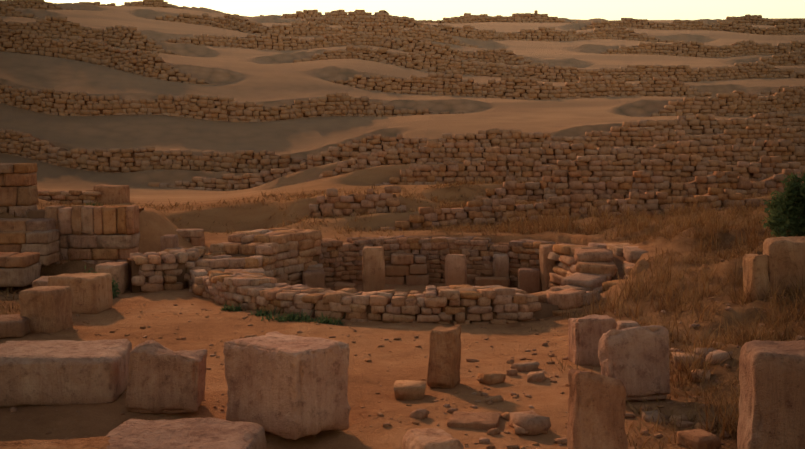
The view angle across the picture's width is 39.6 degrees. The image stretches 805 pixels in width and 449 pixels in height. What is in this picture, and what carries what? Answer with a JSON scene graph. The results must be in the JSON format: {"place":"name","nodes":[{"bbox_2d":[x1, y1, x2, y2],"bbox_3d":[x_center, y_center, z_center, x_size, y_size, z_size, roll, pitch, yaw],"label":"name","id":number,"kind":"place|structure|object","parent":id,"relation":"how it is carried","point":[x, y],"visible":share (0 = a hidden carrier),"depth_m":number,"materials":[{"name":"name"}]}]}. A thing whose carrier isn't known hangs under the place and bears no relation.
{"place":"outdoors","nodes":[
{"label":"outdoors","id":0,"kind":"place"},
{"bbox_2d":[160,234,178,251],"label":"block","id":1,"kind":"structure","parent":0,"point":[169,241],"depth_m":16.16,"materials":[{"name":"brown stone"}]},
{"bbox_2d":[333,282,356,290],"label":"block","id":2,"kind":"structure","parent":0,"point":[339,285],"depth_m":16.92,"materials":[{"name":"stone"}]},
{"bbox_2d":[0,178,767,314],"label":"dry grass field","id":3,"kind":"structure","parent":0,"point":[348,228],"depth_m":21.12,"materials":[{"name":"brown plant"}]},
{"bbox_2d":[0,3,804,448],"bbox_3d":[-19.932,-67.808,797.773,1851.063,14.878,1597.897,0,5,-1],"label":"sandy ground","id":4,"kind":"structure","parent":0,"point":[266,77],"depth_m":23.12,"materials":[{"name":"brown sand"}]},
{"bbox_2d":[0,314,29,337],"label":"block","id":5,"kind":"object","parent":4,"relation":"on","point":[15,326],"depth_m":11.71,"materials":[{"name":"stone"}]},
{"bbox_2d":[19,286,72,332],"bbox_3d":[-3.878,0.931,12.157,0.426,0.491,0.439,1,5,11],"label":"block","id":6,"kind":"object","parent":4,"relation":"on","point":[45,309],"depth_m":11.96,"materials":[{"name":"stone"}]},
{"bbox_2d":[0,437,109,448],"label":"stone slab","id":7,"kind":"object","parent":4,"relation":"on","point":[90,443],"depth_m":7.00,"materials":[{"name":"stone"}]},
{"bbox_2d":[0,339,131,406],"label":"stone block","id":8,"kind":"structure","parent":4,"relation":"on","point":[52,372],"depth_m":8.69,"materials":[{"name":"stone"}]},
{"bbox_2d":[50,193,82,200],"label":"wall","id":9,"kind":"structure","parent":4,"relation":"on","point":[66,199],"depth_m":24.65,"materials":[{"name":"brown stone"}]},
{"bbox_2d":[0,163,139,286],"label":"terrace ashlar walls","id":10,"kind":"structure","parent":4,"relation":"on","point":[29,247],"depth_m":17.14,"materials":[{"name":"stone"}]},
{"bbox_2d":[48,273,112,313],"bbox_3d":[-3.894,0.835,13.506,0.644,0.471,0.534,1,5,9],"label":"block","id":11,"kind":"object","parent":4,"relation":"on","point":[91,293],"depth_m":13.26,"materials":[{"name":"stone"}]},
{"bbox_2d":[32,276,49,286],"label":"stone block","id":12,"kind":"structure","parent":11,"relation":"attached to","point":[41,281],"depth_m":13.36,"materials":[{"name":"stone"}]},
{"bbox_2d":[28,208,143,218],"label":"wall","id":13,"kind":"structure","parent":4,"relation":"on","point":[36,214],"depth_m":17.41,"materials":[{"name":"brown stone"}]},
{"bbox_2d":[3,21,174,53],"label":"terrace wall","id":14,"kind":"structure","parent":4,"relation":"on","point":[103,33],"depth_m":44.42,"materials":[{"name":"brown stone"}]},
{"bbox_2d":[84,266,120,298],"bbox_3d":[-3.958,0.789,14.498,0.594,0.528,0.689,0,5,-1],"label":"shrub","id":15,"kind":"object","parent":4,"relation":"on","point":[114,289],"depth_m":14.57,"materials":[{"name":"green plant"}]},
{"bbox_2d":[0,30,208,83],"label":"terrace wall","id":16,"kind":"structure","parent":4,"relation":"on","point":[162,61],"depth_m":38.87,"materials":[{"name":"brown stone"}]},
{"bbox_2d":[93,185,129,204],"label":"wall end block","id":17,"kind":"structure","parent":4,"relation":"on","point":[118,194],"depth_m":24.80,"materials":[{"name":"stone"}]},
{"bbox_2d":[95,262,128,293],"bbox_3d":[-3.942,0.729,15.220,0.374,0.414,0.436,0,5,6],"label":"block","id":18,"kind":"object","parent":4,"relation":"on","point":[118,270],"depth_m":15.04,"materials":[{"name":"stone"}]},
{"bbox_2d":[38,190,206,291],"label":"stone wall","id":19,"kind":"structure","parent":4,"relation":"on","point":[148,268],"depth_m":15.30,"materials":[{"name":"stone"}]},
{"bbox_2d":[3,135,306,172],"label":"terrace wall","id":20,"kind":"structure","parent":4,"relation":"on","point":[64,149],"depth_m":30.86,"materials":[{"name":"brown stone"}]},
{"bbox_2d":[127,259,187,292],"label":"path wall","id":21,"kind":"structure","parent":4,"relation":"on","point":[133,268],"depth_m":15.23,"materials":[{"name":"brown stone"}]},
{"bbox_2d":[125,340,206,413],"bbox_3d":[-1.831,1.180,8.685,0.618,0.539,0.374,1,5,10],"label":"stone block","id":22,"kind":"object","parent":4,"relation":"on","point":[162,379],"depth_m":8.53,"materials":[{"name":"stone"}]},
{"bbox_2d":[101,417,266,448],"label":"stone slab","id":23,"kind":"object","parent":4,"relation":"on","point":[201,433],"depth_m":7.26,"materials":[{"name":"stone"}]},
{"bbox_2d":[85,201,343,325],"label":"green weeds","id":24,"kind":"object","parent":4,"relation":"on","point":[293,317],"visible":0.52,"depth_m":12.74,"materials":[{"name":"green plant"}]},
{"bbox_2d":[0,83,431,120],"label":"terrace wall","id":25,"kind":"structure","parent":4,"relation":"on","point":[228,111],"depth_m":34.95,"materials":[{"name":"brown stone"}]},
{"bbox_2d":[0,0,463,173],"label":"stone walls","id":26,"kind":"structure","parent":4,"relation":"on","point":[42,33],"depth_m":34.93,"materials":[{"name":"brown stone"}]},
{"bbox_2d":[198,242,319,276],"bbox_3d":[-2.185,0.806,16.369,1.198,1.020,3.498,1,5,13],"label":"enclosure","id":27,"kind":"object","parent":4,"relation":"on","point":[316,258],"depth_m":16.39,"materials":[{"name":"brown stone"}]},
{"bbox_2d":[223,331,350,439],"bbox_3d":[-0.858,1.171,8.236,0.560,0.669,0.878,-4,6,-44],"label":"stone cube","id":28,"kind":"object","parent":4,"relation":"on","point":[294,387],"visible":0.96,"depth_m":7.98,"materials":[{"name":"stone"}]},
{"bbox_2d":[162,15,451,38],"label":"terrace wall","id":29,"kind":"structure","parent":4,"relation":"on","point":[284,28],"depth_m":54.30,"materials":[{"name":"brown stone"}]},
{"bbox_2d":[302,270,325,288],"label":"block","id":30,"kind":"structure","parent":4,"relation":"on","point":[313,278],"depth_m":16.97,"materials":[{"name":"stone"}]},
{"bbox_2d":[301,264,322,271],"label":"block","id":31,"kind":"structure","parent":30,"relation":"on","point":[316,267],"depth_m":17.20,"materials":[{"name":"stone"}]},
{"bbox_2d":[175,32,526,62],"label":"terrace wall","id":32,"kind":"structure","parent":4,"relation":"on","point":[354,32],"depth_m":49.52,"materials":[{"name":"brown stone"}]},
{"bbox_2d":[309,191,400,217],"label":"terrace wall","id":33,"kind":"structure","parent":4,"relation":"on","point":[311,213],"depth_m":21.83,"materials":[{"name":"brown stone"}]},
{"bbox_2d":[189,228,541,324],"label":"stone wall","id":34,"kind":"structure","parent":4,"relation":"on","point":[256,284],"depth_m":13.21,"materials":[{"name":"stone"}]},
{"bbox_2d":[362,246,384,291],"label":"pillar","id":35,"kind":"structure","parent":4,"relation":"on","point":[373,272],"depth_m":17.06,"materials":[{"name":"stone"}]},
{"bbox_2d":[385,276,404,284],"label":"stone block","id":36,"kind":"structure","parent":4,"relation":"on","point":[400,280],"depth_m":18.05,"materials":[{"name":"stone"}]},
{"bbox_2d":[385,264,409,276],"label":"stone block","id":37,"kind":"structure","parent":36,"relation":"on","point":[391,270],"depth_m":18.04,"materials":[{"name":"stone"}]},
{"bbox_2d":[391,253,413,264],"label":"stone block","id":38,"kind":"structure","parent":37,"relation":"on","point":[402,258],"depth_m":18.02,"materials":[{"name":"stone"}]},
{"bbox_2d":[8,256,804,448],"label":"loose stones","id":39,"kind":"object","parent":4,"relation":"on","point":[531,423],"visible":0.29,"depth_m":9.00,"materials":[{"name":"stone"}]},
{"bbox_2d":[313,299,517,323],"bbox_3d":[-0.669,1.162,13.560,4.408,0.750,1.247,2,5,23],"label":"enclosure","id":40,"kind":"object","parent":4,"relation":"on","point":[368,310],"visible":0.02,"depth_m":12.79,"materials":[{"name":"brown stone"}]},
{"bbox_2d":[405,274,428,284],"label":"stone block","id":41,"kind":"structure","parent":4,"relation":"on","point":[420,279],"depth_m":18.05,"materials":[{"name":"stone"}]},
{"bbox_2d":[409,263,426,274],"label":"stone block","id":42,"kind":"structure","parent":41,"relation":"on","point":[415,269],"depth_m":18.05,"materials":[{"name":"stone"}]},
{"bbox_2d":[414,255,425,263],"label":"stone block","id":43,"kind":"structure","parent":42,"relation":"on","point":[419,259],"depth_m":18.03,"materials":[{"name":"stone"}]},
{"bbox_2d":[329,245,520,278],"bbox_3d":[0.775,0.746,18.025,5.022,0.880,1.566,1,5,12],"label":"enclosure","id":44,"kind":"object","parent":4,"relation":"on","point":[419,253],"depth_m":18.17,"materials":[{"name":"brown stone"}]},
{"bbox_2d":[402,428,463,448],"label":"stone boulder","id":45,"kind":"object","parent":4,"relation":"on","point":[428,438],"visible":1,"depth_m":6.57,"materials":[{"name":"stone"}]},
{"bbox_2d":[427,325,460,388],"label":"stone pillar","id":46,"kind":"structure","parent":4,"relation":"on","point":[443,372],"depth_m":9.31,"materials":[{"name":"stone"}]},
{"bbox_2d":[445,254,466,285],"bbox_3d":[0.825,0.765,17.210,0.346,0.629,0.257,1,5,8],"label":"stone","id":47,"kind":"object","parent":4,"relation":"on","point":[455,269],"depth_m":17.10,"materials":[{"name":"stone"}]},
{"bbox_2d":[447,411,500,429],"bbox_3d":[0.528,1.447,8.239,0.366,0.077,0.323,1,5,11],"label":"flat stone","id":48,"kind":"object","parent":4,"relation":"on","point":[476,420],"visible":0.9,"depth_m":8.14,"materials":[{"name":"stone"}]},
{"bbox_2d":[146,9,804,230],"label":"stone walls","id":49,"kind":"structure","parent":4,"relation":"on","point":[743,142],"depth_m":31.34,"materials":[{"name":"brown stone"}]},
{"bbox_2d":[188,131,804,189],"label":"terrace wall","id":50,"kind":"structure","parent":4,"relation":"on","point":[340,150],"depth_m":29.09,"materials":[{"name":"brown stone"}]},
{"bbox_2d":[440,13,554,22],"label":"terrace wall","id":51,"kind":"structure","parent":4,"relation":"on","point":[521,19],"depth_m":72.62,"materials":[{"name":"brown stone"}]},
{"bbox_2d":[341,16,658,41],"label":"terrace wall","id":52,"kind":"structure","parent":4,"relation":"on","point":[491,35],"depth_m":60.37,"materials":[{"name":"brown stone"}]},
{"bbox_2d":[493,254,509,286],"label":"pillar","id":53,"kind":"structure","parent":4,"relation":"on","point":[500,265],"depth_m":17.81,"materials":[{"name":"stone"}]},
{"bbox_2d":[335,77,699,99],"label":"terrace wall","id":54,"kind":"structure","parent":4,"relation":"on","point":[367,78],"depth_m":39.57,"materials":[{"name":"brown stone"}]},
{"bbox_2d":[517,268,540,292],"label":"block","id":55,"kind":"structure","parent":4,"relation":"on","point":[529,280],"depth_m":17.21,"materials":[{"name":"stone"}]},
{"bbox_2d":[533,303,560,318],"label":"enclosure kerb","id":56,"kind":"structure","parent":4,"relation":"on","point":[546,310],"depth_m":13.06,"materials":[{"name":"brown stone"}]},
{"bbox_2d":[539,244,555,291],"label":"pillar","id":57,"kind":"structure","parent":4,"relation":"on","point":[547,265],"depth_m":17.02,"materials":[{"name":"stone"}]},
{"bbox_2d":[318,53,797,81],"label":"terrace wall","id":58,"kind":"structure","parent":4,"relation":"on","point":[513,75],"depth_m":45.01,"materials":[{"name":"brown stone"}]},
{"bbox_2d":[333,144,794,172],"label":"terrace wall","id":59,"kind":"structure","parent":4,"relation":"on","point":[386,163],"depth_m":27.07,"materials":[{"name":"brown stone"}]},
{"bbox_2d":[404,191,723,230],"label":"terrace wall","id":60,"kind":"structure","parent":4,"relation":"on","point":[655,196],"depth_m":20.68,"materials":[{"name":"brown stone"}]},
{"bbox_2d":[387,158,791,182],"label":"terrace wall","id":61,"kind":"structure","parent":4,"relation":"on","point":[750,174],"depth_m":25.18,"materials":[{"name":"brown stone"}]},
{"bbox_2d":[532,243,647,315],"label":"stone wall","id":62,"kind":"structure","parent":4,"relation":"on","point":[577,267],"depth_m":14.91,"materials":[{"name":"brown stone"}]},
{"bbox_2d":[568,314,616,365],"bbox_3d":[1.760,1.083,10.385,0.424,0.467,0.332,-1,5,-11],"label":"standing stone","id":63,"kind":"object","parent":4,"relation":"on","point":[585,333],"visible":0.83,"depth_m":10.24,"materials":[{"name":"stone"}]},
{"bbox_2d":[567,369,627,448],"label":"stone slab","id":64,"kind":"structure","parent":4,"relation":"on","point":[596,409],"depth_m":6.40,"materials":[{"name":"stone"}]},
{"bbox_2d":[600,254,625,292],"bbox_3d":[2.685,0.958,15.195,1.305,0.900,3.736,1,5,14],"label":"enclosure","id":65,"kind":"object","parent":4,"relation":"on","point":[618,262],"visible":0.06,"depth_m":15.35,"materials":[{"name":"brown stone"}]},
{"bbox_2d":[426,176,804,448],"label":"dry grass bank","id":66,"kind":"structure","parent":4,"relation":"on","point":[722,256],"depth_m":13.06,"materials":[{"name":"brown plant"}]},
{"bbox_2d":[616,320,639,329],"bbox_3d":[2.293,1.061,11.392,0.218,0.152,0.212,0,5,-1],"label":"stone","id":67,"kind":"object","parent":4,"relation":"on","point":[624,324],"visible":0.44,"depth_m":11.31,"materials":[{"name":"stone"}]},
{"bbox_2d":[598,325,670,401],"bbox_3d":[1.846,1.119,8.892,0.570,0.630,0.293,-1,5,-17],"label":"stone block","id":68,"kind":"object","parent":4,"relation":"on","point":[633,359],"visible":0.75,"depth_m":8.80,"materials":[{"name":"stone"}]},
{"bbox_2d":[487,173,803,198],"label":"terrace wall","id":69,"kind":"structure","parent":4,"relation":"on","point":[767,179],"depth_m":22.86,"materials":[{"name":"brown stone"}]},
{"bbox_2d":[492,187,804,442],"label":"dry grass clumps","id":70,"kind":"object","parent":4,"relation":"on","point":[556,222],"visible":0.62,"depth_m":12.79,"materials":[{"name":"brown plant"}]},
{"bbox_2d":[587,19,780,34],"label":"terrace wall","id":71,"kind":"structure","parent":4,"relation":"on","point":[707,26],"depth_m":67.20,"materials":[{"name":"brown stone"}]},
{"bbox_2d":[677,428,720,448],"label":"stone block","id":72,"kind":"structure","parent":4,"relation":"on","point":[698,438],"depth_m":7.52,"materials":[{"name":"stone"}]},
{"bbox_2d":[637,116,780,133],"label":"terrace wall","id":73,"kind":"structure","parent":4,"relation":"on","point":[710,125],"depth_m":31.48,"materials":[{"name":"brown stone"}]},
{"bbox_2d":[619,42,800,55],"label":"terrace wall","id":74,"kind":"structure","parent":4,"relation":"on","point":[734,44],"depth_m":54.89,"materials":[{"name":"brown stone"}]},
{"bbox_2d":[650,91,795,116],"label":"terrace wall","id":75,"kind":"structure","parent":4,"relation":"on","point":[725,105],"depth_m":35.23,"materials":[{"name":"brown stone"}]},
{"bbox_2d":[742,254,769,300],"bbox_3d":[3.805,0.572,12.014,0.208,0.530,0.319,-1,5,-9],"label":"stone","id":76,"kind":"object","parent":4,"relation":"on","point":[753,265],"depth_m":11.88,"materials":[{"name":"stone"}]},
{"bbox_2d":[737,340,804,448],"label":"stone block","id":77,"kind":"structure","parent":4,"relation":"on","point":[772,396],"depth_m":6.58,"materials":[{"name":"stone"}]},
{"bbox_2d":[759,172,804,236],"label":"shrub","id":78,"kind":"object","parent":4,"relation":"on","point":[786,213],"depth_m":13.58,"materials":[{"name":"green plant"}]},
{"bbox_2d":[763,236,804,296],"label":"stone block","id":79,"kind":"structure","parent":4,"relation":"on","point":[786,256],"depth_m":11.81,"materials":[{"name":"stone"}]},
{"bbox_2d":[44,0,804,20],"label":"sky","id":80,"kind":"structure","parent":0,"point":[434,10],"materials":[{"name":"white"}]},
{"bbox_2d":[319,235,587,289],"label":"stone wall","id":81,"kind":"structure","parent":0,"point":[339,256],"depth_m":18.13,"materials":[{"name":"brown stone"}]},
{"bbox_2d":[474,277,508,286],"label":"block","id":82,"kind":"structure","parent":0,"point":[490,281],"depth_m":17.49,"materials":[{"name":"stone"}]},
{"bbox_3d":[-3.464,0.483,18.753,0.300,0.263,0.311,0,5,-1],"label":"path block","id":83,"kind":"object","parent":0,"visible":0},
{"bbox_2d":[190,236,204,245],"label":"stone block","id":84,"kind":"structure","parent":83,"relation":"on","point":[197,241],"depth_m":18.59,"materials":[{"name":"stone"}]},
{"bbox_2d":[176,229,203,236],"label":"stone block","id":85,"kind":"structure","parent":84,"relation":"on","point":[191,232],"depth_m":18.57,"materials":[{"name":"stone"}]}
]}

